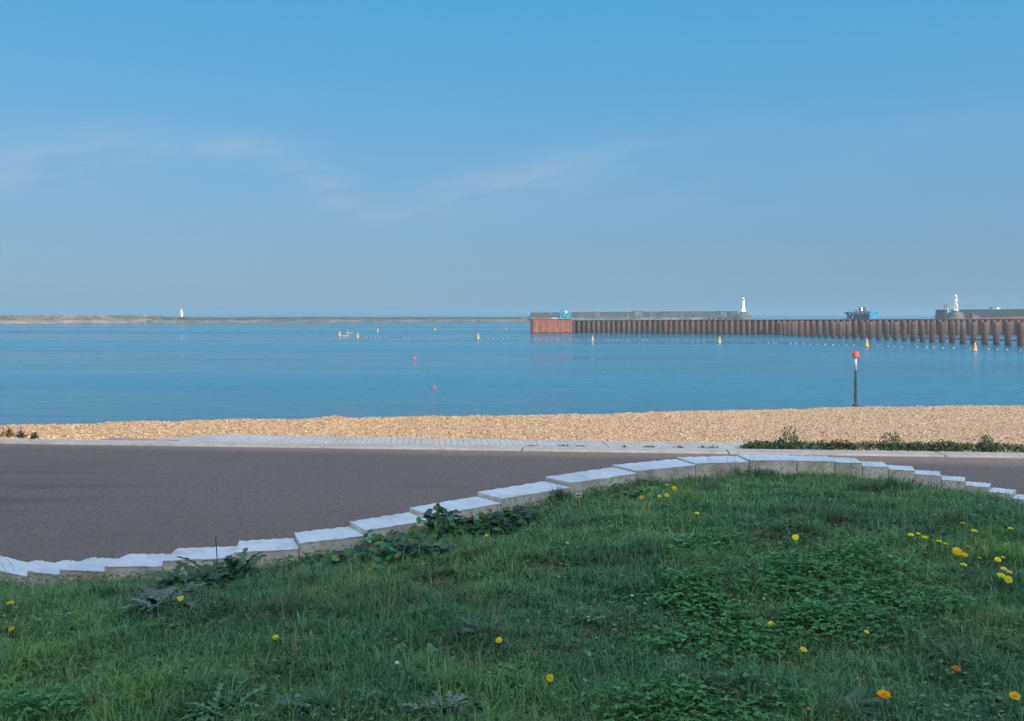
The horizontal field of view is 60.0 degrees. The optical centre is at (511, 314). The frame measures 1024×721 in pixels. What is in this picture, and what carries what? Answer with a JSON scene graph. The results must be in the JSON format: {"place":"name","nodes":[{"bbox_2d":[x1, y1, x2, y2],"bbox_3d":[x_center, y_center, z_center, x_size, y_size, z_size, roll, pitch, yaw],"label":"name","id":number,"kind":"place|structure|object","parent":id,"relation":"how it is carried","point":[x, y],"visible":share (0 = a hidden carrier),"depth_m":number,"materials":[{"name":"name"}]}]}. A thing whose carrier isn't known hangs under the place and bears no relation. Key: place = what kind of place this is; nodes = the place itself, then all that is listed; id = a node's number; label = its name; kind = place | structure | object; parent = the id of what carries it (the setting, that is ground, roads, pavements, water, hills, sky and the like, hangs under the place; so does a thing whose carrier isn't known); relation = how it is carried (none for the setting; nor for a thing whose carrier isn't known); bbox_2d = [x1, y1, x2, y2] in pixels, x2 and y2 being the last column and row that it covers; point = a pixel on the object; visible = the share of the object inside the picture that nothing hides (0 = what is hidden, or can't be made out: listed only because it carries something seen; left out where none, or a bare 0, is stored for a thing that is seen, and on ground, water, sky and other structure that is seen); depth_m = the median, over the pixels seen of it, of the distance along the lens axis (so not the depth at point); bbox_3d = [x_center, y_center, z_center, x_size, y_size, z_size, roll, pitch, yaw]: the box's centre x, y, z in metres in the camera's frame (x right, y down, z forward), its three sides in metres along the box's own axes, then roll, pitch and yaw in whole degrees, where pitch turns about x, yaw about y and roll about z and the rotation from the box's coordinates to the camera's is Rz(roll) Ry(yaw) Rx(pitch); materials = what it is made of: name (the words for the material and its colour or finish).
{"place":"outdoors","nodes":[
{"label":"outdoors","id":0,"kind":"place"},
{"bbox_2d":[0,314,1023,424],"bbox_3d":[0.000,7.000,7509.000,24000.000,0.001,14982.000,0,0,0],"label":"sea","id":1,"kind":"structure","parent":0,"point":[70,373],"depth_m":110.11,"materials":[{"name":"liquid"}]},
{"bbox_2d":[0,315,531,323],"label":"breakwater","id":2,"kind":"object","parent":1,"relation":"in","point":[24,319],"visible":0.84,"depth_m":705.19,"materials":[{"name":"stone"}]},
{"bbox_2d":[530,319,571,333],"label":"sheet pile cell","id":3,"kind":"object","parent":1,"relation":"in","point":[538,326],"visible":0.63,"depth_m":321.57,"materials":[{"name":"red metal"}]},
{"bbox_2d":[552,309,570,318],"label":"piling rig","id":4,"kind":"object","parent":3,"relation":"on","point":[560,314],"visible":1,"depth_m":325.80,"materials":[{"name":"teal metal"}]},
{"bbox_2d":[528,311,737,320],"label":"breakwater","id":5,"kind":"object","parent":1,"relation":"in","point":[678,315],"visible":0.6,"depth_m":813.49,"materials":[{"name":"concrete"}]},
{"bbox_2d":[402,337,1023,350],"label":"float rope","id":6,"kind":"object","parent":1,"relation":"on","point":[747,342],"visible":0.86,"depth_m":217.95,"materials":[{"name":"black plastic"}]},
{"bbox_2d":[735,297,750,319],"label":"lighthouse","id":7,"kind":"object","parent":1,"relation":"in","point":[742,315],"visible":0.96,"depth_m":814.65,"materials":[{"name":"white paint"}]},
{"bbox_2d":[778,322,781,334],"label":"tubular pile","id":8,"kind":"object","parent":1,"relation":"in","point":[779,328],"visible":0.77,"depth_m":298.45,"materials":[{"name":"brown metal"}]},
{"bbox_2d":[782,321,785,334],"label":"tubular pile","id":9,"kind":"object","parent":1,"relation":"in","point":[783,327],"visible":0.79,"depth_m":294.42,"materials":[{"name":"brown metal"}]},
{"bbox_2d":[786,321,790,334],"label":"tubular pile","id":10,"kind":"object","parent":1,"relation":"in","point":[788,327],"visible":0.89,"depth_m":290.56,"materials":[{"name":"brown metal"}]},
{"bbox_2d":[791,321,794,335],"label":"tubular pile","id":11,"kind":"object","parent":1,"relation":"in","point":[792,328],"visible":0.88,"depth_m":286.44,"materials":[{"name":"brown metal"}]},
{"bbox_2d":[572,319,1023,334],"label":"harbour wall","id":12,"kind":"structure","parent":1,"relation":"in","point":[763,326],"depth_m":305.01,"materials":[{"name":"metal"}]},
{"bbox_2d":[844,307,877,320],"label":"piling rig","id":13,"kind":"object","parent":12,"relation":"on","point":[855,315],"visible":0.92,"depth_m":299.96,"materials":[{"name":"blue metal"}]},
{"bbox_2d":[968,316,1023,318],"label":"raised quay wall","id":14,"kind":"structure","parent":12,"relation":"on","point":[1000,318],"depth_m":298.67,"materials":[{"name":"grey concrete"}]},
{"bbox_2d":[798,321,802,335],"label":"tubular pile","id":15,"kind":"object","parent":1,"relation":"in","point":[800,328],"visible":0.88,"depth_m":279.53,"materials":[{"name":"brown metal"}]},
{"bbox_2d":[804,321,808,336],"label":"tubular pile","id":16,"kind":"object","parent":1,"relation":"in","point":[806,331],"visible":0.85,"depth_m":276.08,"materials":[{"name":"brown metal"}]},
{"bbox_2d":[811,321,814,336],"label":"tubular pile","id":17,"kind":"object","parent":1,"relation":"in","point":[812,328],"visible":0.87,"depth_m":272.69,"materials":[{"name":"brown metal"}]},
{"bbox_2d":[817,322,821,336],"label":"tubular pile","id":18,"kind":"object","parent":1,"relation":"in","point":[819,329],"visible":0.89,"depth_m":269.42,"materials":[{"name":"brown metal"}]},
{"bbox_2d":[824,322,828,336],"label":"tubular pile","id":19,"kind":"object","parent":1,"relation":"in","point":[826,329],"visible":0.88,"depth_m":266.07,"materials":[{"name":"brown metal"}]},
{"bbox_2d":[831,322,835,337],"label":"tubular pile","id":20,"kind":"object","parent":1,"relation":"in","point":[833,329],"visible":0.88,"depth_m":262.68,"materials":[{"name":"brown metal"}]},
{"bbox_2d":[838,322,842,337],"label":"tubular pile","id":21,"kind":"object","parent":1,"relation":"in","point":[840,329],"visible":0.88,"depth_m":259.32,"materials":[{"name":"brown metal"}]},
{"bbox_2d":[845,322,849,337],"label":"tubular pile","id":22,"kind":"object","parent":1,"relation":"in","point":[847,329],"visible":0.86,"depth_m":255.92,"materials":[{"name":"brown metal"}]},
{"bbox_2d":[852,322,856,338],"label":"tubular pile","id":23,"kind":"object","parent":1,"relation":"in","point":[854,330],"visible":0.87,"depth_m":252.56,"materials":[{"name":"brown metal"}]},
{"bbox_2d":[852,350,859,406],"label":"beach marker","id":24,"kind":"object","parent":1,"relation":"in","point":[855,354],"visible":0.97,"depth_m":57.93,"materials":[{"name":"metal"}]},
{"bbox_2d":[860,322,864,338],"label":"tubular pile","id":25,"kind":"object","parent":1,"relation":"in","point":[862,330],"visible":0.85,"depth_m":249.15,"materials":[{"name":"brown metal"}]},
{"bbox_2d":[868,322,872,338],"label":"tubular pile","id":26,"kind":"object","parent":1,"relation":"in","point":[870,330],"visible":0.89,"depth_m":245.83,"materials":[{"name":"brown metal"}]},
{"bbox_2d":[876,321,880,339],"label":"tubular pile","id":27,"kind":"object","parent":1,"relation":"in","point":[878,330],"visible":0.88,"depth_m":242.46,"materials":[{"name":"brown metal"}]},
{"bbox_2d":[884,322,888,339],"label":"tubular pile","id":28,"kind":"object","parent":1,"relation":"in","point":[886,330],"visible":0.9,"depth_m":239.11,"materials":[{"name":"brown metal"}]},
{"bbox_2d":[893,322,897,339],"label":"tubular pile","id":29,"kind":"object","parent":1,"relation":"in","point":[895,330],"visible":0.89,"depth_m":235.72,"materials":[{"name":"brown metal"}]},
{"bbox_2d":[901,322,906,340],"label":"tubular pile","id":30,"kind":"object","parent":1,"relation":"in","point":[903,331],"visible":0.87,"depth_m":232.46,"materials":[{"name":"brown metal"}]},
{"bbox_2d":[910,321,915,340],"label":"tubular pile","id":31,"kind":"object","parent":1,"relation":"in","point":[913,332],"visible":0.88,"depth_m":229.03,"materials":[{"name":"brown metal"}]},
{"bbox_2d":[823,335,1016,340],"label":"floating boom","id":32,"kind":"object","parent":1,"relation":"on","point":[927,337],"visible":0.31,"depth_m":254.21,"materials":[{"name":"white plastic"}]},
{"bbox_2d":[920,322,924,341],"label":"tubular pile","id":33,"kind":"object","parent":1,"relation":"in","point":[922,331],"visible":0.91,"depth_m":225.66,"materials":[{"name":"brown metal"}]},
{"bbox_2d":[929,322,934,341],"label":"tubular pile","id":34,"kind":"object","parent":1,"relation":"in","point":[931,331],"visible":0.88,"depth_m":222.34,"materials":[{"name":"brown metal"}]},
{"bbox_2d":[939,321,944,341],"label":"tubular pile","id":35,"kind":"object","parent":1,"relation":"in","point":[941,331],"visible":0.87,"depth_m":218.98,"materials":[{"name":"brown metal"}]},
{"bbox_2d":[949,322,954,342],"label":"tubular pile","id":36,"kind":"object","parent":1,"relation":"in","point":[951,332],"visible":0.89,"depth_m":215.60,"materials":[{"name":"brown metal"}]},
{"bbox_2d":[960,322,965,342],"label":"tubular pile","id":37,"kind":"object","parent":1,"relation":"in","point":[962,332],"visible":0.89,"depth_m":212.24,"materials":[{"name":"brown metal"}]},
{"bbox_2d":[970,322,976,343],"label":"tubular pile","id":38,"kind":"object","parent":1,"relation":"in","point":[973,332],"visible":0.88,"depth_m":208.99,"materials":[{"name":"brown metal"}]},
{"bbox_2d":[935,309,1023,318],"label":"stone pier","id":39,"kind":"structure","parent":1,"relation":"in","point":[972,313],"depth_m":627.10,"materials":[{"name":"stone"}]},
{"bbox_2d":[949,295,962,318],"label":"lighthouse","id":40,"kind":"object","parent":39,"relation":"on","point":[955,313],"visible":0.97,"depth_m":618.16,"materials":[{"name":"white paint"}]},
{"bbox_2d":[981,322,987,343],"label":"tubular pile","id":41,"kind":"object","parent":1,"relation":"in","point":[984,332],"visible":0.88,"depth_m":205.55,"materials":[{"name":"brown metal"}]},
{"bbox_2d":[993,322,999,344],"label":"tubular pile","id":42,"kind":"object","parent":1,"relation":"in","point":[996,333],"visible":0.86,"depth_m":202.23,"materials":[{"name":"brown metal"}]},
{"bbox_2d":[1005,322,1010,344],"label":"tubular pile","id":43,"kind":"object","parent":1,"relation":"in","point":[1007,333],"visible":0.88,"depth_m":198.81,"materials":[{"name":"brown metal"}]},
{"bbox_2d":[1017,322,1023,345],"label":"tubular pile","id":44,"kind":"object","parent":1,"relation":"in","point":[1020,333],"visible":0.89,"depth_m":195.48,"materials":[{"name":"brown metal"}]},
{"bbox_2d":[0,444,1023,562],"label":"promenade","id":45,"kind":"structure","parent":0,"point":[58,503],"depth_m":13.46,"materials":[{"name":"grey asphalt"}]},
{"bbox_2d":[0,454,1023,585],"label":"stepped wall","id":46,"kind":"structure","parent":45,"relation":"on","point":[300,543],"depth_m":8.61,"materials":[{"name":"concrete"}]},
{"bbox_2d":[0,439,1023,457],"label":"kerb","id":47,"kind":"structure","parent":45,"relation":"on","point":[546,448],"depth_m":16.97,"materials":[{"name":"concrete"}]},
{"bbox_2d":[0,405,1023,452],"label":"beach","id":48,"kind":"structure","parent":0,"point":[554,422],"depth_m":22.87,"materials":[{"name":"beige gravel"}]},
{"bbox_2d":[0,425,14,436],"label":"kerb weed","id":49,"kind":"object","parent":48,"relation":"on","point":[10,432],"visible":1,"depth_m":18.73,"materials":[{"name":"green plant"}]},
{"bbox_2d":[14,427,27,438],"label":"kerb weed","id":50,"kind":"object","parent":48,"relation":"on","point":[20,435],"visible":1,"depth_m":18.59,"materials":[{"name":"green plant"}]},
{"bbox_2d":[29,431,38,438],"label":"kerb weed","id":51,"kind":"object","parent":48,"relation":"on","point":[32,436],"visible":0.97,"depth_m":18.46,"materials":[{"name":"green plant"}]},
{"bbox_2d":[159,434,829,449],"bbox_3d":[-1.046,2.756,18.201,14.674,0.288,1.476,0,0,5],"label":"ribbed apron","id":52,"kind":"object","parent":48,"relation":"on","point":[359,440],"visible":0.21,"depth_m":18.22,"materials":[{"name":"concrete"}]},
{"bbox_2d":[102,437,178,440],"bbox_3d":[-7.556,2.632,18.135,1.642,0.136,0.311,0,0,14],"label":"drain channel","id":53,"kind":"object","parent":52,"relation":"in","point":[119,438],"visible":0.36,"depth_m":18.14,"materials":[{"name":"grey concrete"}]},
{"bbox_2d":[739,437,769,448],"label":"kerbside weed","id":54,"kind":"object","parent":52,"relation":"on","point":[749,447],"visible":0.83,"depth_m":17.11,"materials":[{"name":"green plant"}]},
{"bbox_2d":[776,418,804,448],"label":"kerbside weed","id":55,"kind":"object","parent":52,"relation":"on","point":[789,439],"visible":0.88,"depth_m":17.08,"materials":[{"name":"green plant"}]},
{"bbox_2d":[823,434,854,449],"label":"kerbside weed","id":56,"kind":"object","parent":52,"relation":"on","point":[840,442],"visible":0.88,"depth_m":16.97,"materials":[{"name":"green plant"}]},
{"bbox_2d":[745,439,1023,452],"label":"kerbside scrub","id":57,"kind":"object","parent":48,"relation":"on","point":[1015,447],"visible":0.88,"depth_m":16.88,"materials":[{"name":"green plant"}]},
{"bbox_2d":[877,421,906,450],"bbox_3d":[7.247,2.304,16.920,0.605,0.600,0.484,0,0,-15],"label":"kerbside weed","id":58,"kind":"object","parent":48,"relation":"on","point":[893,440],"visible":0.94,"depth_m":16.90,"materials":[{"name":"green plant"}]},
{"bbox_2d":[904,441,936,450],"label":"kerbside weed","id":59,"kind":"object","parent":48,"relation":"on","point":[916,445],"visible":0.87,"depth_m":16.84,"materials":[{"name":"green plant"}]},
{"bbox_2d":[929,437,965,451],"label":"kerbside weed","id":60,"kind":"object","parent":48,"relation":"on","point":[945,444],"visible":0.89,"depth_m":16.78,"materials":[{"name":"green plant"}]},
{"bbox_2d":[976,428,996,451],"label":"kerbside weed","id":61,"kind":"object","parent":48,"relation":"on","point":[986,442],"visible":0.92,"depth_m":16.71,"materials":[{"name":"green plant"}]},
{"bbox_2d":[0,462,1023,720],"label":"lawn","id":62,"kind":"structure","parent":0,"point":[540,563],"depth_m":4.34,"materials":[{"name":"plant"}]},
{"bbox_2d":[120,581,211,621],"bbox_3d":[-1.963,1.685,5.104,0.585,0.188,0.529,0,0,-13],"label":"sow thistle","id":63,"kind":"object","parent":62,"relation":"on","point":[152,597],"visible":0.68,"depth_m":5.11,"materials":[{"name":"green plant"}]},
{"bbox_2d":[127,562,234,589],"bbox_3d":[-2.198,1.831,5.964,0.623,0.231,0.646,0,0,-42],"label":"ox tongue","id":64,"kind":"object","parent":62,"relation":"on","point":[205,570],"visible":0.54,"depth_m":6.00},
{"bbox_2d":[161,537,276,585],"bbox_3d":[-2.094,1.851,6.401,0.858,0.455,0.684,0,0,-24],"label":"ox tongue","id":65,"kind":"object","parent":62,"relation":"on","point":[231,564],"visible":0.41,"depth_m":6.42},
{"bbox_2d":[177,679,267,720],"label":"groundsel","id":66,"kind":"object","parent":62,"relation":"on","point":[214,705],"visible":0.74,"depth_m":3.58,"materials":[{"name":"green plant"}]},
{"bbox_2d":[272,551,329,572],"bbox_3d":[-1.611,2.032,7.234,0.717,0.216,0.434,0,0,0],"label":"mallow","id":67,"kind":"object","parent":62,"relation":"on","point":[322,556],"visible":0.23,"depth_m":7.17,"materials":[{"name":"green plant"}]},
{"bbox_2d":[274,687,331,720],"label":"groundsel","id":68,"kind":"object","parent":62,"relation":"on","point":[310,693],"visible":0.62,"depth_m":3.48,"materials":[{"name":"green plant"}]},
{"bbox_2d":[312,531,452,572],"bbox_3d":[-0.939,1.745,6.464,1.021,0.318,0.606,0,0,0],"label":"mallow","id":69,"kind":"object","parent":62,"relation":"on","point":[398,543],"visible":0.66,"depth_m":6.39,"materials":[{"name":"green plant"}]},
{"bbox_2d":[343,526,446,554],"bbox_3d":[-1.006,1.959,7.472,0.946,0.325,0.581,0,0,0],"label":"mallow","id":70,"kind":"object","parent":62,"relation":"on","point":[411,533],"visible":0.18,"depth_m":7.44,"materials":[{"name":"green plant"}]},
{"bbox_2d":[401,686,474,720],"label":"silver ragwort","id":71,"kind":"object","parent":62,"relation":"on","point":[452,702],"visible":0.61,"depth_m":3.46,"materials":[{"name":"green plant"}]},
{"bbox_2d":[427,643,451,659],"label":"broadleaf seedling","id":72,"kind":"object","parent":62,"relation":"on","point":[429,644],"visible":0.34,"depth_m":4.15,"materials":[{"name":"green plant"}]},
{"bbox_2d":[411,503,473,540],"bbox_3d":[-0.629,1.849,7.763,0.651,0.372,0.463,0,0,0],"label":"mallow","id":73,"kind":"object","parent":62,"relation":"on","point":[438,529],"visible":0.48,"depth_m":7.71,"materials":[{"name":"green plant"}]},
{"bbox_2d":[445,618,498,639],"bbox_3d":[-0.164,1.535,4.313,0.272,0.089,0.215,0,0,18],"label":"silver ragwort","id":74,"kind":"object","parent":62,"relation":"on","point":[471,626],"visible":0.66,"depth_m":4.30,"materials":[{"name":"green plant"}]},
{"bbox_2d":[466,694,505,717],"bbox_3d":[-0.110,1.566,3.546,0.197,0.088,0.206,0,0,32],"label":"silver ragwort","id":75,"kind":"object","parent":62,"relation":"on","point":[478,703],"visible":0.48,"depth_m":3.55,"materials":[{"name":"green plant"}]},
{"bbox_2d":[0,527,992,720],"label":"clover","id":76,"kind":"object","parent":62,"relation":"on","point":[750,634],"visible":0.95,"depth_m":4.50,"materials":[{"name":"green plant"}]},
{"bbox_2d":[455,506,541,538],"bbox_3d":[-0.111,1.720,7.208,0.706,0.293,0.458,0,0,0],"label":"mallow","id":77,"kind":"object","parent":62,"relation":"on","point":[489,521],"visible":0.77,"depth_m":7.16,"materials":[{"name":"green plant"}]},
{"bbox_2d":[495,637,501,655],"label":"dandelion","id":78,"kind":"object","parent":62,"relation":"on","point":[498,640],"visible":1,"depth_m":4.06,"materials":[{"name":"yellow plant"}]},
{"bbox_2d":[546,674,553,686],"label":"dandelion","id":79,"kind":"object","parent":62,"relation":"on","point":[549,677],"visible":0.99,"depth_m":3.64,"materials":[{"name":"yellow plant"}]},
{"bbox_2d":[545,485,574,504],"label":"grass tuft","id":80,"kind":"object","parent":62,"relation":"on","point":[563,494],"visible":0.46,"depth_m":8.97,"materials":[{"name":"green plant"}]},
{"bbox_2d":[619,485,661,498],"bbox_3d":[1.261,1.752,8.684,0.427,0.122,0.373,0,0,31],"label":"nasturtium","id":81,"kind":"object","parent":62,"relation":"on","point":[633,491],"visible":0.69,"depth_m":8.66,"materials":[{"name":"green plant"}]},
{"bbox_2d":[672,532,707,547],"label":"weed","id":82,"kind":"object","parent":62,"relation":"on","point":[695,537],"visible":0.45,"depth_m":6.11,"materials":[{"name":"green plant"}]},
{"bbox_2d":[706,454,754,476],"bbox_3d":[2.519,1.748,10.210,0.604,0.276,0.365,0,0,0],"label":"grass tuft","id":83,"kind":"object","parent":62,"relation":"on","point":[738,471],"visible":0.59,"depth_m":10.15,"materials":[{"name":"green plant"}]},
{"bbox_2d":[718,700,757,716],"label":"dandelion plant","id":84,"kind":"object","parent":62,"relation":"on","point":[745,703],"visible":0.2,"depth_m":3.50,"materials":[{"name":"green plant"}]},
{"bbox_2d":[764,470,821,481],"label":"grass tuft","id":85,"kind":"object","parent":62,"relation":"on","point":[803,475],"visible":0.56,"depth_m":9.78,"materials":[{"name":"green plant"}]},
{"bbox_2d":[792,534,798,543],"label":"dandelion","id":86,"kind":"object","parent":62,"relation":"on","point":[796,537],"visible":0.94,"depth_m":6.03,"materials":[{"name":"yellow plant"}]},
{"bbox_2d":[800,647,806,666],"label":"dandelion","id":87,"kind":"object","parent":62,"relation":"on","point":[803,649],"visible":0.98,"depth_m":4.04,"materials":[{"name":"yellow plant"}]},
{"bbox_2d":[830,686,886,715],"bbox_3d":[1.357,1.555,3.509,0.224,0.086,0.185,0,0,-4],"label":"plantain","id":88,"kind":"object","parent":62,"relation":"on","point":[860,690],"visible":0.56,"depth_m":3.53,"materials":[{"name":"green plant"}]},
{"bbox_2d":[853,583,875,593],"bbox_3d":[2.000,1.577,5.091,0.222,0.087,0.142,0,0,-23],"label":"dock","id":89,"kind":"object","parent":62,"relation":"on","point":[863,588],"visible":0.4,"depth_m":5.10,"materials":[{"name":"green plant"}]},
{"bbox_2d":[876,689,890,717],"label":"dandelion","id":90,"kind":"object","parent":62,"relation":"on","point":[884,694],"visible":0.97,"depth_m":3.45,"materials":[{"name":"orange plant"}]},
{"bbox_2d":[858,476,924,492],"bbox_3d":[3.722,1.660,8.712,0.622,0.156,0.381,0,0,0],"label":"grass tuft","id":91,"kind":"object","parent":62,"relation":"on","point":[887,486],"visible":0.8,"depth_m":8.69,"materials":[{"name":"green plant"}]},
{"bbox_2d":[918,638,973,667],"bbox_3d":[2.002,1.563,4.069,0.225,0.078,0.213,0,0,0],"label":"thistle","id":92,"kind":"object","parent":62,"relation":"on","point":[962,645],"visible":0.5,"depth_m":4.11,"materials":[{"name":"green plant"}]},
{"bbox_2d":[952,665,959,682],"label":"dandelion","id":93,"kind":"object","parent":62,"relation":"on","point":[956,668],"visible":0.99,"depth_m":3.84,"materials":[{"name":"orange plant"}]},
{"bbox_2d":[952,547,961,561],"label":"dandelion","id":94,"kind":"object","parent":62,"relation":"on","point":[956,551],"visible":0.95,"depth_m":5.68,"materials":[{"name":"yellow plant"}]},
{"bbox_2d":[962,684,1018,707],"bbox_3d":[2.012,1.605,3.634,0.271,0.112,0.274,0,0,40],"label":"dandelion plant","id":95,"kind":"object","parent":62,"relation":"on","point":[971,697],"visible":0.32,"depth_m":3.67,"materials":[{"name":"green plant"}]},
{"bbox_2d":[994,557,1000,570],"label":"dandelion","id":96,"kind":"object","parent":62,"relation":"on","point":[997,559],"visible":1,"depth_m":5.52,"materials":[{"name":"yellow plant"}]},
{"bbox_2d":[997,573,1005,589],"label":"dandelion","id":97,"kind":"object","parent":62,"relation":"on","point":[1001,575],"visible":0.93,"depth_m":5.14,"materials":[{"name":"yellow plant"}]},
{"bbox_2d":[1004,575,1012,583],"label":"dandelion","id":98,"kind":"object","parent":62,"relation":"on","point":[1008,579],"visible":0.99,"depth_m":5.07,"materials":[{"name":"yellow plant"}]},
{"bbox_2d":[1009,691,1020,712],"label":"dandelion","id":99,"kind":"object","parent":62,"relation":"on","point":[1015,695],"visible":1,"depth_m":3.45,"materials":[{"name":"yellow plant"}]},
{"bbox_2d":[0,0,1023,313],"label":"sky","id":100,"kind":"structure","parent":0,"point":[157,156],"materials":[{"name":"blue"}]}
]}

